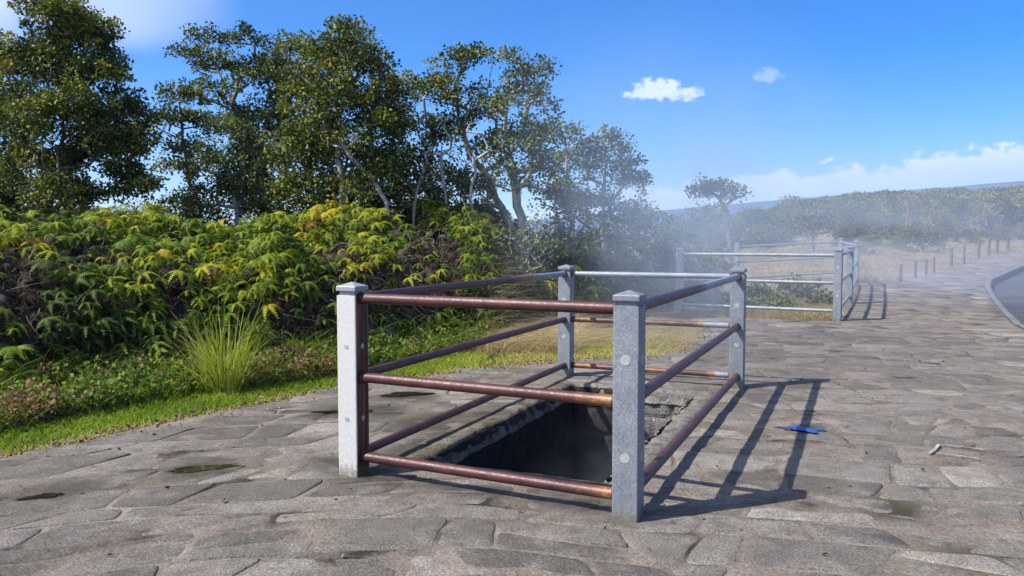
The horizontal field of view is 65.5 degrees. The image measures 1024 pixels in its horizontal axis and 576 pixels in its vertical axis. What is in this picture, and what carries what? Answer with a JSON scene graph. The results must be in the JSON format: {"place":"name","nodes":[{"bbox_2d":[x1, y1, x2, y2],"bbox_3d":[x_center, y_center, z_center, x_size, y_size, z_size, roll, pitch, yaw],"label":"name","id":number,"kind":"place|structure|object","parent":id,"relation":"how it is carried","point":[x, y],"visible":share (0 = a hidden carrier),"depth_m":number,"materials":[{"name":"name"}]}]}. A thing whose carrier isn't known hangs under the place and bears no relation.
{"place":"outdoors","nodes":[
{"label":"outdoors","id":0,"kind":"place"},
{"bbox_2d":[0,199,1023,457],"bbox_3d":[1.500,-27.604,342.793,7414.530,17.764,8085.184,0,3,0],"label":"terrain","id":1,"kind":"structure","parent":0,"point":[178,307],"depth_m":8.66,"materials":[{"name":"green plant"}]},
{"bbox_2d":[0,28,45,220],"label":"ohia tree","id":2,"kind":"object","parent":1,"relation":"on","point":[9,201],"visible":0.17,"depth_m":13.60,"materials":[{"name":"green plant"}]},
{"bbox_2d":[0,0,169,220],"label":"ohia tree","id":3,"kind":"object","parent":1,"relation":"on","point":[22,111],"visible":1,"depth_m":12.12,"materials":[{"name":"green plant"}]},
{"bbox_2d":[129,195,163,210],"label":"bare shrub","id":4,"kind":"object","parent":1,"relation":"on","point":[145,201],"visible":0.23,"depth_m":19.60,"materials":[{"name":"grey plant"}]},
{"bbox_2d":[148,76,209,223],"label":"ohia tree","id":5,"kind":"object","parent":1,"relation":"on","point":[193,117],"visible":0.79,"depth_m":13.76,"materials":[{"name":"green plant"}]},
{"bbox_2d":[154,189,234,226],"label":"understorey shrub","id":6,"kind":"object","parent":1,"relation":"on","point":[187,214],"visible":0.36,"depth_m":14.00,"materials":[{"name":"green plant"}]},
{"bbox_2d":[152,288,286,396],"bbox_3d":[-2.552,0.458,6.888,1.165,0.962,1.433,0,3,0],"label":"grass tuft","id":7,"kind":"object","parent":1,"relation":"on","point":[221,372],"visible":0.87,"depth_m":6.89,"materials":[{"name":"green plant"}]},
{"bbox_2d":[160,111,284,224],"bbox_3d":[-4.675,-1.558,13.190,1.861,2.825,1.866,-3,4,-38],"label":"ohia tree","id":8,"kind":"object","parent":1,"relation":"on","point":[211,157],"visible":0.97,"depth_m":13.16,"materials":[{"name":"green plant"}]},
{"bbox_2d":[163,20,283,216],"bbox_3d":[-5.338,-2.509,14.840,2.413,5.032,1.538,0,3,0],"label":"ohia tree","id":9,"kind":"object","parent":1,"relation":"on","point":[232,67],"visible":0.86,"depth_m":14.73,"materials":[{"name":"green plant"}]},
{"bbox_2d":[0,313,491,433],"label":"weeds","id":10,"kind":"object","parent":1,"relation":"on","point":[66,399],"visible":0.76,"depth_m":6.75,"materials":[{"name":"green plant"}]},
{"bbox_2d":[0,310,505,433],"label":"tall grass","id":11,"kind":"structure","parent":1,"relation":"on","point":[200,388],"depth_m":7.17,"materials":[{"name":"green plant"}]},
{"bbox_2d":[0,196,521,402],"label":"fern thicket","id":12,"kind":"object","parent":1,"relation":"on","point":[151,241],"visible":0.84,"depth_m":8.44,"materials":[{"name":"green plant"}]},
{"bbox_2d":[222,187,302,223],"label":"understorey shrub","id":13,"kind":"object","parent":1,"relation":"on","point":[262,207],"visible":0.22,"depth_m":14.31,"materials":[{"name":"green plant"}]},
{"bbox_2d":[222,28,317,216],"bbox_3d":[-4.491,-2.415,15.418,2.021,5.020,1.884,0,3,0],"label":"ohia tree","id":14,"kind":"object","parent":1,"relation":"on","point":[278,60],"visible":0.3,"depth_m":15.17,"materials":[{"name":"green plant"}]},
{"bbox_2d":[0,205,563,382],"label":"dead fern litter","id":15,"kind":"object","parent":1,"relation":"on","point":[386,269],"visible":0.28,"depth_m":8.45,"materials":[{"name":"plant"}]},
{"bbox_2d":[0,206,584,381],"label":"dead twigs","id":16,"kind":"object","parent":1,"relation":"on","point":[349,243],"visible":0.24,"depth_m":8.89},
{"bbox_2d":[280,191,355,220],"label":"understorey shrub","id":17,"kind":"object","parent":1,"relation":"on","point":[296,208],"visible":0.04,"depth_m":13.73,"materials":[{"name":"green plant"}]},
{"bbox_2d":[255,13,430,227],"bbox_3d":[-2.594,-2.228,12.427,2.180,3.873,2.613,-3,5,-41],"label":"ohia tree","id":18,"kind":"object","parent":1,"relation":"on","point":[317,95],"visible":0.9,"depth_m":12.08,"materials":[{"name":"green plant"}]},
{"bbox_2d":[313,114,392,250],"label":"ohia tree","id":19,"kind":"object","parent":1,"relation":"on","point":[341,130],"visible":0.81,"depth_m":11.88,"materials":[{"name":"green plant"}]},
{"bbox_2d":[0,300,725,458],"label":"grass verge","id":20,"kind":"object","parent":1,"relation":"on","point":[232,399],"depth_m":6.63,"materials":[{"name":"green plant"}]},
{"bbox_2d":[352,199,412,249],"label":"understorey shrub","id":21,"kind":"object","parent":1,"relation":"on","point":[393,212],"visible":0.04,"depth_m":13.30,"materials":[{"name":"green plant"}]},
{"bbox_2d":[398,139,435,237],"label":"bare sapling","id":22,"kind":"object","parent":1,"relation":"on","point":[418,186],"visible":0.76,"depth_m":12.21,"materials":[{"name":"grey plant"}]},
{"bbox_2d":[389,193,461,242],"bbox_3d":[-1.558,-1.106,13.933,1.660,1.430,1.068,2,4,24],"label":"understorey shrub","id":23,"kind":"object","parent":1,"relation":"on","point":[416,204],"visible":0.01,"depth_m":14.00,"materials":[{"name":"green plant"}]},
{"bbox_2d":[375,69,483,242],"bbox_3d":[-1.441,-2.109,13.409,2.154,3.085,2.019,0,3,0],"label":"ohia tree","id":24,"kind":"object","parent":1,"relation":"on","point":[434,187],"visible":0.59,"depth_m":13.03,"materials":[{"name":"green plant"}]},
{"bbox_2d":[427,113,458,240],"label":"bare sapling","id":25,"kind":"object","parent":1,"relation":"on","point":[442,153],"visible":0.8,"depth_m":12.49,"materials":[{"name":"grey plant"}]},
{"bbox_2d":[418,200,504,247],"bbox_3d":[-0.830,-1.048,13.470,1.590,1.004,1.088,2,4,34],"label":"understorey shrub","id":26,"kind":"object","parent":1,"relation":"on","point":[465,205],"visible":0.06,"depth_m":13.27,"materials":[{"name":"green plant"}]},
{"bbox_2d":[413,40,520,252],"bbox_3d":[-0.752,-2.087,13.293,1.886,3.957,1.284,0,3,0],"label":"ohia tree","id":27,"kind":"object","parent":1,"relation":"on","point":[459,54],"visible":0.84,"depth_m":13.15,"materials":[{"name":"green plant"}]},
{"bbox_2d":[465,119,492,214],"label":"bare sapling","id":28,"kind":"object","parent":1,"relation":"on","point":[475,170],"visible":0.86,"depth_m":12.28,"materials":[{"name":"grey plant"}]},
{"bbox_2d":[474,200,532,250],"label":"understorey shrub","id":29,"kind":"object","parent":1,"relation":"on","point":[515,224],"visible":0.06,"depth_m":13.69,"materials":[{"name":"green plant"}]},
{"bbox_2d":[0,252,1023,575],"bbox_3d":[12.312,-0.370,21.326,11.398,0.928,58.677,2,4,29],"label":"paving stones","id":30,"kind":"object","parent":1,"relation":"on","point":[362,529],"visible":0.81,"depth_m":4.32,"materials":[{"name":"grey stone"}]},
{"bbox_2d":[16,492,63,499],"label":"puddle","id":31,"kind":"object","parent":30,"relation":"on","point":[46,495],"visible":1,"depth_m":4.09,"materials":[{"name":"liquid"}]},
{"bbox_2d":[170,463,241,472],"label":"puddle","id":32,"kind":"object","parent":30,"relation":"on","point":[196,468],"visible":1,"depth_m":4.62,"materials":[{"name":"liquid"}]},
{"bbox_2d":[312,410,371,412],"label":"puddle","id":33,"kind":"object","parent":30,"relation":"on","point":[333,411],"visible":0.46,"depth_m":6.13,"materials":[{"name":"liquid"}]},
{"bbox_2d":[380,392,433,396],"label":"puddle","id":34,"kind":"object","parent":30,"relation":"on","point":[402,394],"visible":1,"depth_m":6.81,"materials":[{"name":"liquid"}]},
{"bbox_2d":[0,320,1023,575],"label":"leaf litter","id":35,"kind":"object","parent":30,"relation":"on","point":[388,392],"visible":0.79,"depth_m":5.94,"materials":[{"name":"brown plant"}]},
{"bbox_2d":[336,264,746,522],"bbox_3d":[0.546,0.511,5.777,1.760,1.245,3.821,1,4,23],"label":"railing enclosure","id":36,"kind":"object","parent":30,"relation":"on","point":[632,477],"visible":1,"depth_m":4.41,"materials":[{"name":"metal"}]},
{"bbox_2d":[405,380,716,486],"bbox_3d":[0.535,2.267,5.897,1.495,2.625,3.115,1,4,23],"label":"steam vent pit","id":37,"kind":"object","parent":30,"relation":"in","point":[566,441],"visible":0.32,"depth_m":6.58,"materials":[{"name":"concrete"}]},
{"bbox_2d":[774,426,824,431],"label":"puddle","id":38,"kind":"object","parent":30,"relation":"on","point":[815,429],"visible":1,"depth_m":5.57,"materials":[{"name":"liquid"}]},
{"bbox_2d":[790,425,818,432],"bbox_3d":[2.011,0.980,5.516,0.105,0.004,0.236,-1,4,-23],"label":"plastic scrap","id":39,"kind":"object","parent":30,"relation":"on","point":[794,427],"visible":1,"depth_m":5.51,"materials":[{"name":"blue plastic"}]},
{"bbox_2d":[929,444,983,457],"bbox_3d":[2.756,1.010,4.942,0.272,0.001,0.290,2,4,36],"label":"paint mark","id":40,"kind":"object","parent":30,"relation":"on","point":[936,447],"visible":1,"depth_m":4.98,"materials":[{"name":"white paint"}]},
{"bbox_2d":[482,198,563,293],"bbox_3d":[0.166,-0.582,11.794,1.244,1.513,0.993,0,3,0],"label":"vine shrub","id":41,"kind":"object","parent":1,"relation":"on","point":[537,241],"visible":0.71,"depth_m":11.76,"materials":[{"name":"green plant"}]},
{"bbox_2d":[479,43,585,271],"bbox_3d":[0.251,-1.930,12.673,1.366,4.044,1.550,-3,4,-39],"label":"ohia tree","id":42,"kind":"object","parent":1,"relation":"on","point":[533,138],"visible":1,"depth_m":12.63,"materials":[{"name":"green plant"}]},
{"bbox_2d":[528,119,602,263],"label":"ohia tree","id":43,"kind":"object","parent":1,"relation":"on","point":[566,204],"visible":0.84,"depth_m":14.16,"materials":[{"name":"green plant"}]},
{"bbox_2d":[531,244,608,286],"bbox_3d":[0.935,-0.270,14.624,1.703,1.094,1.131,2,4,29],"label":"understorey shrub","id":44,"kind":"object","parent":1,"relation":"on","point":[582,264],"visible":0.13,"depth_m":14.38,"materials":[{"name":"green plant"}]},
{"bbox_2d":[502,230,713,327],"bbox_3d":[2.127,-0.211,15.686,2.598,1.886,10.384,2,4,36],"label":"fern patch","id":45,"kind":"object","parent":1,"relation":"on","point":[589,259],"visible":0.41,"depth_m":14.75,"materials":[{"name":"green plant"}]},
{"bbox_2d":[552,123,664,271],"bbox_3d":[1.816,-1.608,15.098,2.130,2.914,1.466,0,3,0],"label":"ohia tree","id":46,"kind":"object","parent":1,"relation":"on","point":[605,235],"visible":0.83,"depth_m":14.95,"materials":[{"name":"green plant"}]},
{"bbox_2d":[586,246,651,295],"bbox_3d":[1.985,-0.230,15.638,1.611,1.217,1.115,1,4,14],"label":"understorey shrub","id":47,"kind":"object","parent":1,"relation":"on","point":[615,269],"visible":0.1,"depth_m":15.28,"materials":[{"name":"green plant"}]},
{"bbox_2d":[545,269,718,350],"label":"dry grass","id":48,"kind":"structure","parent":1,"relation":"on","point":[652,314],"depth_m":11.60,"materials":[{"name":"beige plant"}]},
{"bbox_2d":[616,207,698,272],"bbox_3d":[2.903,-0.948,16.256,1.877,1.624,1.152,-1,3,-10],"label":"ohia shrub","id":49,"kind":"object","parent":1,"relation":"on","point":[653,249],"visible":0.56,"depth_m":16.16,"materials":[{"name":"green plant"}]},
{"bbox_2d":[655,213,685,230],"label":"tree","id":50,"kind":"object","parent":1,"relation":"on","point":[678,218],"visible":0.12,"depth_m":103.10,"materials":[{"name":"green plant"}]},
{"bbox_2d":[643,255,721,291],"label":"understorey shrub","id":51,"kind":"object","parent":1,"relation":"on","point":[705,267],"visible":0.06,"depth_m":17.24,"materials":[{"name":"green plant"}]},
{"bbox_2d":[693,281,717,303],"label":"scrub bush","id":52,"kind":"object","parent":1,"relation":"on","point":[704,294],"visible":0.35,"depth_m":16.50,"materials":[{"name":"green plant"}]},
{"bbox_2d":[672,197,744,258],"bbox_3d":[5.906,-1.516,23.943,2.157,2.496,1.516,1,4,20],"label":"round bush","id":53,"kind":"object","parent":1,"relation":"on","point":[714,222],"visible":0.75,"depth_m":23.93,"materials":[{"name":"green plant"}]},
{"bbox_2d":[688,241,740,273],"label":"scrub bush","id":54,"kind":"object","parent":1,"relation":"on","point":[724,267],"visible":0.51,"depth_m":18.40,"materials":[{"name":"green plant"}]},
{"bbox_2d":[684,172,754,264],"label":"umbrella tree","id":55,"kind":"object","parent":1,"relation":"on","point":[711,186],"visible":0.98,"depth_m":37.50,"materials":[{"name":"green plant"}]},
{"bbox_2d":[714,287,760,310],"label":"scrub bush","id":56,"kind":"object","parent":1,"relation":"on","point":[726,298],"visible":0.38,"depth_m":15.38,"materials":[{"name":"green plant"}]},
{"bbox_2d":[723,206,764,249],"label":"tree","id":57,"kind":"object","parent":1,"relation":"on","point":[737,232],"visible":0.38,"depth_m":59.59,"materials":[{"name":"green plant"}]},
{"bbox_2d":[659,257,862,320],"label":"dry grass","id":58,"kind":"structure","parent":1,"relation":"on","point":[799,315],"depth_m":14.71,"materials":[{"name":"beige plant"}]},
{"bbox_2d":[746,283,779,301],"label":"scrub bush","id":59,"kind":"object","parent":1,"relation":"on","point":[756,287],"visible":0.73,"depth_m":16.94,"materials":[{"name":"green plant"}]},
{"bbox_2d":[734,206,796,249],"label":"tree","id":60,"kind":"object","parent":1,"relation":"on","point":[770,225],"visible":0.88,"depth_m":51.92,"materials":[{"name":"green plant"}]},
{"bbox_2d":[675,238,859,320],"bbox_3d":[6.478,-0.420,18.761,3.316,1.563,11.555,1,4,22],"label":"railing enclosure","id":61,"kind":"object","parent":1,"relation":"on","point":[851,276],"visible":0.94,"depth_m":14.32,"materials":[{"name":"metal"}]},
{"bbox_2d":[754,289,801,306],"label":"scrub bush","id":62,"kind":"object","parent":1,"relation":"on","point":[781,301],"visible":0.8,"depth_m":15.89,"materials":[{"name":"green plant"}]},
{"bbox_2d":[763,214,794,240],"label":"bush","id":63,"kind":"object","parent":1,"relation":"on","point":[793,234],"visible":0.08,"depth_m":57.31,"materials":[{"name":"green plant"}]},
{"bbox_2d":[770,204,791,217],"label":"tree","id":64,"kind":"object","parent":1,"relation":"on","point":[775,207],"visible":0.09,"depth_m":101.92,"materials":[{"name":"green plant"}]},
{"bbox_2d":[766,202,815,238],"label":"tree","id":65,"kind":"object","parent":1,"relation":"on","point":[784,210],"visible":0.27,"depth_m":69.82,"materials":[{"name":"green plant"}]},
{"bbox_2d":[773,272,808,294],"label":"scrub bush","id":66,"kind":"object","parent":1,"relation":"on","point":[784,286],"visible":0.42,"depth_m":18.01,"materials":[{"name":"green plant"}]},
{"bbox_2d":[769,194,813,215],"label":"tree","id":67,"kind":"object","parent":1,"relation":"on","point":[787,200],"visible":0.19,"depth_m":106.40,"materials":[{"name":"green plant"}]},
{"bbox_2d":[776,199,817,233],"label":"tree","id":68,"kind":"object","parent":1,"relation":"on","point":[797,205],"visible":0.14,"depth_m":82.00,"materials":[{"name":"green plant"}]},
{"bbox_2d":[786,208,815,235],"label":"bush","id":69,"kind":"object","parent":1,"relation":"on","point":[793,216],"visible":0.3,"depth_m":76.75,"materials":[{"name":"green plant"}]},
{"bbox_2d":[788,278,826,298],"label":"scrub bush","id":70,"kind":"object","parent":1,"relation":"on","point":[803,290],"visible":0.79,"depth_m":17.48,"materials":[{"name":"green plant"}]},
{"bbox_2d":[783,197,850,252],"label":"tree","id":71,"kind":"object","parent":1,"relation":"on","point":[823,221],"visible":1,"depth_m":39.56,"materials":[{"name":"green plant"}]},
{"bbox_2d":[804,289,842,305],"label":"scrub bush","id":72,"kind":"object","parent":1,"relation":"on","point":[829,300],"visible":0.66,"depth_m":16.20,"materials":[{"name":"green plant"}]},
{"bbox_2d":[828,226,855,246],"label":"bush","id":73,"kind":"object","parent":1,"relation":"on","point":[849,231],"visible":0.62,"depth_m":45.59,"materials":[{"name":"green plant"}]},
{"bbox_2d":[832,192,864,226],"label":"tree","id":74,"kind":"object","parent":1,"relation":"on","point":[838,201],"visible":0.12,"depth_m":107.03,"materials":[{"name":"green plant"}]},
{"bbox_2d":[830,200,878,238],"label":"tree","id":75,"kind":"object","parent":1,"relation":"on","point":[845,213],"visible":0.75,"depth_m":59.46,"materials":[{"name":"green plant"}]},
{"bbox_2d":[836,191,879,231],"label":"tree","id":76,"kind":"object","parent":1,"relation":"on","point":[863,202],"visible":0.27,"depth_m":73.89,"materials":[{"name":"green plant"}]},
{"bbox_2d":[842,190,876,203],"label":"tree","id":77,"kind":"object","parent":1,"relation":"on","point":[853,196],"visible":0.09,"depth_m":103.30,"materials":[{"name":"green plant"}]},
{"bbox_2d":[853,236,876,254],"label":"tree","id":78,"kind":"object","parent":1,"relation":"on","point":[866,241],"visible":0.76,"depth_m":37.95,"materials":[{"name":"green plant"}]},
{"bbox_2d":[720,237,1023,299],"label":"dry grass","id":79,"kind":"structure","parent":1,"relation":"on","point":[785,248],"depth_m":37.44,"materials":[{"name":"beige plant"}]},
{"bbox_2d":[859,225,888,247],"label":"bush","id":80,"kind":"object","parent":1,"relation":"on","point":[874,238],"visible":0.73,"depth_m":45.74,"materials":[{"name":"green plant"}]},
{"bbox_2d":[865,203,905,241],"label":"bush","id":81,"kind":"object","parent":1,"relation":"on","point":[889,223],"visible":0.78,"depth_m":55.32,"materials":[{"name":"green plant"}]},
{"bbox_2d":[867,193,906,234],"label":"tree","id":82,"kind":"object","parent":1,"relation":"on","point":[897,205],"visible":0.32,"depth_m":68.68,"materials":[{"name":"green plant"}]},
{"bbox_2d":[883,230,904,249],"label":"tree","id":83,"kind":"object","parent":1,"relation":"on","point":[897,241],"visible":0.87,"depth_m":43.77,"materials":[{"name":"green plant"}]},
{"bbox_2d":[767,185,1023,216],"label":"hill wood","id":84,"kind":"object","parent":1,"relation":"on","point":[969,195],"visible":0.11,"depth_m":266.99,"materials":[{"name":"green plant"}]},
{"bbox_2d":[899,264,902,281],"bbox_3d":[10.881,-0.322,22.291,0.085,0.717,0.090,0,3,0],"label":"wooden bollard","id":85,"kind":"object","parent":1,"relation":"on","point":[900,271],"visible":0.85,"depth_m":22.25,"materials":[{"name":"brown wood"}]},
{"bbox_2d":[906,203,909,231],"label":"pole","id":86,"kind":"object","parent":1,"relation":"on","point":[908,212],"visible":0.58,"depth_m":61.68,"materials":[{"name":"white"}]},
{"bbox_2d":[900,227,921,244],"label":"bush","id":87,"kind":"object","parent":1,"relation":"on","point":[909,240],"visible":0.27,"depth_m":49.85,"materials":[{"name":"green plant"}]},
{"bbox_2d":[896,198,932,224],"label":"tree","id":88,"kind":"object","parent":1,"relation":"on","point":[922,213],"visible":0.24,"depth_m":79.06,"materials":[{"name":"green plant"}]},
{"bbox_2d":[914,260,916,277],"bbox_3d":[12.104,-0.472,23.890,0.077,0.726,0.081,0,3,0],"label":"wooden bollard","id":89,"kind":"object","parent":1,"relation":"on","point":[915,268],"visible":0.85,"depth_m":23.86,"materials":[{"name":"brown wood"}]},
{"bbox_2d":[895,200,938,234],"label":"tree","id":90,"kind":"object","parent":1,"relation":"on","point":[911,210],"visible":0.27,"depth_m":70.52,"materials":[{"name":"green plant"}]},
{"bbox_2d":[899,215,946,252],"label":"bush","id":91,"kind":"object","parent":1,"relation":"on","point":[927,235],"visible":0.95,"depth_m":39.53,"materials":[{"name":"green plant"}]},
{"bbox_2d":[921,228,950,247],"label":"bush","id":92,"kind":"object","parent":1,"relation":"on","point":[947,234],"visible":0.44,"depth_m":45.72,"materials":[{"name":"green plant"}]},
{"bbox_2d":[928,194,956,203],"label":"tree","id":93,"kind":"object","parent":1,"relation":"on","point":[941,199],"visible":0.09,"depth_m":116.41,"materials":[{"name":"green plant"}]},
{"bbox_2d":[949,247,952,265],"bbox_3d":[16.075,-1.037,29.135,0.111,0.899,0.117,0,3,0],"label":"wooden bollard","id":94,"kind":"object","parent":1,"relation":"on","point":[951,257],"visible":0.85,"depth_m":29.09,"materials":[{"name":"brown wood"}]},
{"bbox_2d":[943,224,966,243],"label":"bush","id":95,"kind":"object","parent":1,"relation":"on","point":[956,238],"visible":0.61,"depth_m":51.68,"materials":[{"name":"green plant"}]},
{"bbox_2d":[962,245,965,263],"bbox_3d":[17.650,-1.213,31.085,0.105,0.896,0.110,0,3,0],"label":"wooden bollard","id":96,"kind":"object","parent":1,"relation":"on","point":[964,253],"visible":0.85,"depth_m":31.04,"materials":[{"name":"brown wood"}]},
{"bbox_2d":[957,227,985,244],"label":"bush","id":97,"kind":"object","parent":1,"relation":"on","point":[973,238],"visible":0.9,"depth_m":49.96,"materials":[{"name":"green plant"}]},
{"bbox_2d":[977,241,980,258],"bbox_3d":[20.364,-1.582,34.733,0.117,0.966,0.123,0,3,0],"label":"wooden bollard","id":98,"kind":"object","parent":1,"relation":"on","point":[978,249],"visible":0.85,"depth_m":34.69,"materials":[{"name":"brown wood"}]},
{"bbox_2d":[957,189,1019,237],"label":"tree","id":99,"kind":"object","parent":1,"relation":"on","point":[993,205],"visible":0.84,"depth_m":61.50,"materials":[{"name":"green plant"}]},
{"bbox_2d":[984,223,1011,241],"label":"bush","id":100,"kind":"object","parent":1,"relation":"on","point":[1000,234],"visible":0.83,"depth_m":53.95,"materials":[{"name":"green plant"}]},
{"bbox_2d":[981,199,1023,234],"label":"tree","id":101,"kind":"object","parent":1,"relation":"on","point":[1019,216],"visible":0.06,"depth_m":64.78,"materials":[{"name":"green plant"}]},
{"bbox_2d":[982,192,1023,235],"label":"tree","id":102,"kind":"object","parent":1,"relation":"on","point":[1010,218],"visible":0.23,"depth_m":63.17,"materials":[{"name":"green plant"}]},
{"bbox_2d":[0,0,1023,225],"label":"sky","id":103,"kind":"structure","parent":0,"point":[774,98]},
{"bbox_2d":[441,241,612,354],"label":"dry grass","id":104,"kind":"structure","parent":0,"point":[546,338],"depth_m":10.25,"materials":[{"name":"beige plant"}]},
{"bbox_2d":[433,181,1023,240],"bbox_3d":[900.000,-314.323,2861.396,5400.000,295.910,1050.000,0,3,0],"label":"mountain","id":105,"kind":"structure","parent":0,"point":[735,208],"depth_m":2681.24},
{"bbox_2d":[991,271,1023,324],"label":"road","id":106,"kind":"structure","parent":0,"point":[1009,292],"depth_m":20.75,"materials":[{"name":"grey asphalt"}]},
{"bbox_2d":[985,264,1023,329],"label":"kerb","id":107,"kind":"structure","parent":106,"relation":"on","point":[1004,311],"depth_m":20.05,"materials":[{"name":"concrete"}]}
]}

